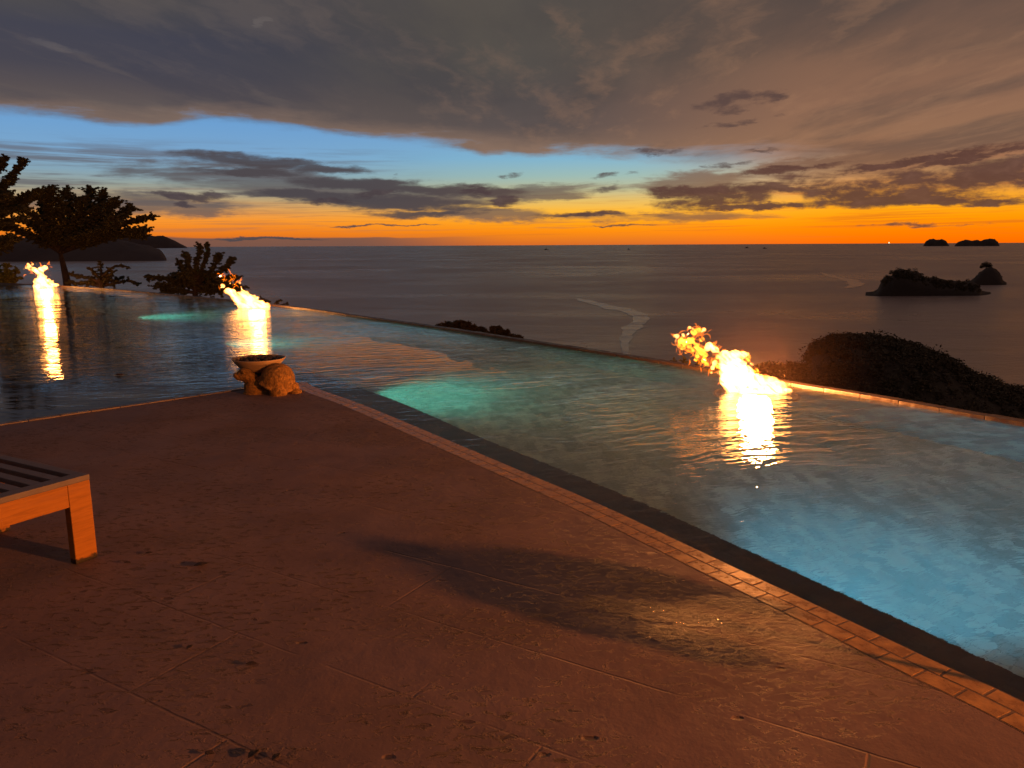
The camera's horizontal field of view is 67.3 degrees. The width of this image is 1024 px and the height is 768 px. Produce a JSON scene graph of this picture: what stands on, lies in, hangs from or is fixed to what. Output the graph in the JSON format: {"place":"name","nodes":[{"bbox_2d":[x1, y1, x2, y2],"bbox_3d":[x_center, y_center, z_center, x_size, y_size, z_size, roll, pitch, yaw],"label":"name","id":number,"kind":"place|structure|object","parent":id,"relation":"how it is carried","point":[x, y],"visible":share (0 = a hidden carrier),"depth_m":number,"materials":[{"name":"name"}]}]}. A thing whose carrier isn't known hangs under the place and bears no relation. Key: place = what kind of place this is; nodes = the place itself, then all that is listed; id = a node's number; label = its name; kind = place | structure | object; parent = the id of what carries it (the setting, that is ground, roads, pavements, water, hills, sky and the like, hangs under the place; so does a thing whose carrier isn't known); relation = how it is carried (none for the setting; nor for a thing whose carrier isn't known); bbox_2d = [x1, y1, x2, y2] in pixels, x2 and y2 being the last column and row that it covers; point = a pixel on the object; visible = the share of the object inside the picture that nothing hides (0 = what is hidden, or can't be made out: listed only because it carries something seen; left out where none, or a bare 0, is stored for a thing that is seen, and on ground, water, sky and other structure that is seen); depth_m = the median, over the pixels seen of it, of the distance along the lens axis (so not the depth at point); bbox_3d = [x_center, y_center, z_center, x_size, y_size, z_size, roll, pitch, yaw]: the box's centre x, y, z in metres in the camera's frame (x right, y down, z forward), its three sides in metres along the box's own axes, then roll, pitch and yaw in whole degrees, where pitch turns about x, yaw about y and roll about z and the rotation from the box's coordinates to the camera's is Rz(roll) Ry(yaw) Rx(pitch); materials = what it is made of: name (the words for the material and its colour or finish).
{"place":"outdoors","nodes":[
{"label":"outdoors","id":0,"kind":"place"},
{"bbox_2d":[0,390,1023,767],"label":"deck","id":1,"kind":"structure","parent":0,"point":[360,590],"depth_m":3.22,"materials":[{"name":"stone"}]},
{"bbox_2d":[0,454,96,563],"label":"slatted bench","id":2,"kind":"object","parent":1,"relation":"on","point":[44,489],"visible":1,"depth_m":3.89,"materials":[{"name":"brown wood"}]},
{"bbox_2d":[0,388,243,425],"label":"coping edge","id":3,"kind":"object","parent":1,"relation":"attached to","point":[98,409],"visible":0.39,"depth_m":7.71,"materials":[{"name":"stone"}]},
{"bbox_2d":[194,562,208,565],"bbox_3d":[-1.572,0.913,3.892,0.056,0.013,0.053,2,11,15],"label":"fallen leaf","id":4,"kind":"object","parent":1,"relation":"on","point":[200,563],"visible":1,"depth_m":3.90,"materials":[{"name":"brown plant"}]},
{"bbox_2d":[205,750,214,754],"bbox_3d":[-0.963,1.175,2.450,0.026,0.007,0.025,-7,12,-31],"label":"fallen leaf","id":5,"kind":"object","parent":1,"relation":"on","point":[209,752],"visible":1,"depth_m":2.45,"materials":[{"name":"brown plant"}]},
{"bbox_2d":[246,661,256,664],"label":"fallen leaf","id":6,"kind":"object","parent":1,"relation":"on","point":[251,663],"visible":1,"depth_m":2.97,"materials":[{"name":"brown plant"}]},
{"bbox_2d":[248,749,259,757],"bbox_3d":[-0.820,1.175,2.444,0.036,0.009,0.037,-3,11,-16],"label":"fallen leaf","id":7,"kind":"object","parent":1,"relation":"on","point":[252,753],"visible":1,"depth_m":2.45,"materials":[{"name":"brown plant"}]},
{"bbox_2d":[231,354,301,396],"bbox_3d":[-2.772,-0.063,8.535,0.626,0.456,0.806,-9,14,-41],"label":"turtle statue","id":8,"kind":"object","parent":1,"relation":"on","point":[266,374],"visible":0.93,"depth_m":8.36,"materials":[{"name":"stone"}]},
{"bbox_2d":[272,752,280,759],"bbox_3d":[-0.745,1.177,2.431,0.030,0.008,0.028,-5,11,-25],"label":"fallen leaf","id":9,"kind":"object","parent":1,"relation":"on","point":[275,756],"visible":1,"depth_m":2.43,"materials":[{"name":"brown plant"}]},
{"bbox_2d":[298,382,1023,733],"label":"tiles","id":10,"kind":"object","parent":1,"relation":"on","point":[740,582],"visible":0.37,"depth_m":3.53,"materials":[{"name":"brown tile"}]},
{"bbox_2d":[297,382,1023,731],"bbox_3d":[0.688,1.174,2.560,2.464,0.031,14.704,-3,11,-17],"label":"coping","id":11,"kind":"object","parent":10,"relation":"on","point":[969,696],"visible":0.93,"depth_m":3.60,"materials":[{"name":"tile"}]},
{"bbox_2d":[0,284,1023,700],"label":"pool water","id":12,"kind":"structure","parent":0,"point":[900,524],"depth_m":6.60,"materials":[{"name":"teal liquid"}]},
{"bbox_2d":[0,243,1023,386],"bbox_3d":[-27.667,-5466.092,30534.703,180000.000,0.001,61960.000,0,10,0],"label":"sea","id":13,"kind":"structure","parent":0,"point":[734,307],"depth_m":1357.98,"materials":[{"name":"liquid"}]},
{"bbox_2d":[0,238,166,261],"bbox_3d":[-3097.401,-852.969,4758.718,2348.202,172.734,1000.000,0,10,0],"label":"headland","id":14,"kind":"structure","parent":13,"relation":"in","point":[117,250],"depth_m":4335.59,"materials":[{"name":"black stone"}]},
{"bbox_2d":[119,235,186,247],"bbox_3d":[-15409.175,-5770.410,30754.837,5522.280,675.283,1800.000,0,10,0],"label":"headland","id":15,"kind":"structure","parent":13,"relation":"in","point":[162,241],"depth_m":30071.82,"materials":[{"name":"black stone"}]},
{"bbox_2d":[0,0,1023,246],"label":"sky","id":16,"kind":"structure","parent":0,"point":[234,123],"materials":[{"name":"grey"}]},
{"bbox_2d":[576,298,649,353],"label":"calm water","id":17,"kind":"structure","parent":0,"point":[640,319],"depth_m":816.38,"materials":[{"name":"grey liquid"}]},
{"bbox_2d":[819,272,865,287],"bbox_3d":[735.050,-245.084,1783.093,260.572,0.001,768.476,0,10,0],"label":"calm water","id":18,"kind":"structure","parent":0,"point":[851,283],"depth_m":1631.15,"materials":[{"name":"grey liquid"}]},
{"bbox_2d":[765,342,1023,417],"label":"headland","id":19,"kind":"structure","parent":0,"point":[817,358],"depth_m":238.94,"materials":[{"name":"plant"}]},
{"bbox_2d":[736,330,1023,418],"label":"woods","id":20,"kind":"object","parent":19,"relation":"on","point":[790,370],"visible":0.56,"depth_m":249.04,"materials":[{"name":"plant"}]},
{"bbox_2d":[865,269,990,295],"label":"island","id":21,"kind":"structure","parent":0,"point":[901,287],"depth_m":1190.34,"materials":[{"name":"black stone"}]},
{"bbox_2d":[880,267,1002,292],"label":"island woods","id":22,"kind":"object","parent":21,"relation":"on","point":[909,275],"visible":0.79,"depth_m":1159.82,"materials":[{"name":"plant"}]},
{"bbox_2d":[923,239,948,245],"bbox_3d":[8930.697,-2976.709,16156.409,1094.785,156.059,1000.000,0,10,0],"label":"island","id":23,"kind":"structure","parent":0,"point":[934,242],"depth_m":15779.31,"materials":[{"name":"black stone"}]},
{"bbox_2d":[955,239,998,245],"bbox_3d":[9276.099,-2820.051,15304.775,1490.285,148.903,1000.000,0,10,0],"label":"island","id":24,"kind":"structure","parent":0,"point":[989,242],"depth_m":14927.56,"materials":[{"name":"black stone"}]},
{"bbox_2d":[971,267,1006,284],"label":"island","id":25,"kind":"structure","parent":0,"point":[989,276],"depth_m":1481.46,"materials":[{"name":"black stone"}]},
{"bbox_2d":[980,261,992,267],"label":"umbrella tree","id":26,"kind":"object","parent":25,"relation":"on","point":[986,264],"visible":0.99,"depth_m":1526.84,"materials":[{"name":"green plant"}]},
{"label":"hillside","id":27,"kind":"structure","parent":0,"visible":0},
{"bbox_2d":[0,262,23,282],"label":"shrub","id":28,"kind":"object","parent":27,"relation":"on","point":[7,275],"visible":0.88,"depth_m":35.01,"materials":[{"name":"green plant"}]},
{"bbox_2d":[0,153,45,255],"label":"conifer tree","id":29,"kind":"object","parent":27,"relation":"on","point":[11,203],"visible":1,"depth_m":34.25,"materials":[{"name":"green plant"}]},
{"bbox_2d":[1,184,160,285],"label":"spreading tree","id":30,"kind":"object","parent":27,"relation":"on","point":[62,230],"visible":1,"depth_m":37.48,"materials":[{"name":"green plant"}]},
{"bbox_2d":[64,260,141,288],"bbox_3d":[-18.200,-3.852,33.945,3.308,3.190,1.696,0,10,0],"label":"shrub","id":31,"kind":"object","parent":27,"relation":"on","point":[103,279],"visible":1,"depth_m":33.82,"materials":[{"name":"green plant"}]},
{"bbox_2d":[142,241,249,297],"bbox_3d":[-11.971,-3.585,29.688,3.922,3.813,2.383,4,11,20],"label":"shrub","id":32,"kind":"object","parent":27,"relation":"on","point":[198,279],"visible":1,"depth_m":29.49,"materials":[{"name":"green plant"}]},
{"bbox_2d":[260,295,288,304],"bbox_3d":[-7.675,-1.839,24.696,0.981,1.994,0.554,1,10,6],"label":"shrub","id":33,"kind":"object","parent":27,"relation":"on","point":[264,300],"visible":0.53,"depth_m":24.59,"materials":[{"name":"green plant"}]},
{"bbox_2d":[436,319,523,337],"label":"thicket","id":34,"kind":"object","parent":27,"relation":"on","point":[468,325],"visible":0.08,"depth_m":41.01,"materials":[{"name":"green plant"}]},
{"bbox_2d":[0,283,1023,426],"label":"edge wall","id":35,"kind":"structure","parent":27,"relation":"on","point":[968,413],"depth_m":9.91,"materials":[{"name":"stone"}]},
{"bbox_2d":[670,356,700,364],"bbox_3d":[2.979,0.272,12.723,0.735,1.534,0.457,0,10,0],"label":"shrub","id":36,"kind":"object","parent":27,"relation":"on","point":[685,361],"visible":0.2,"depth_m":12.48,"materials":[{"name":"green plant"}]}
]}

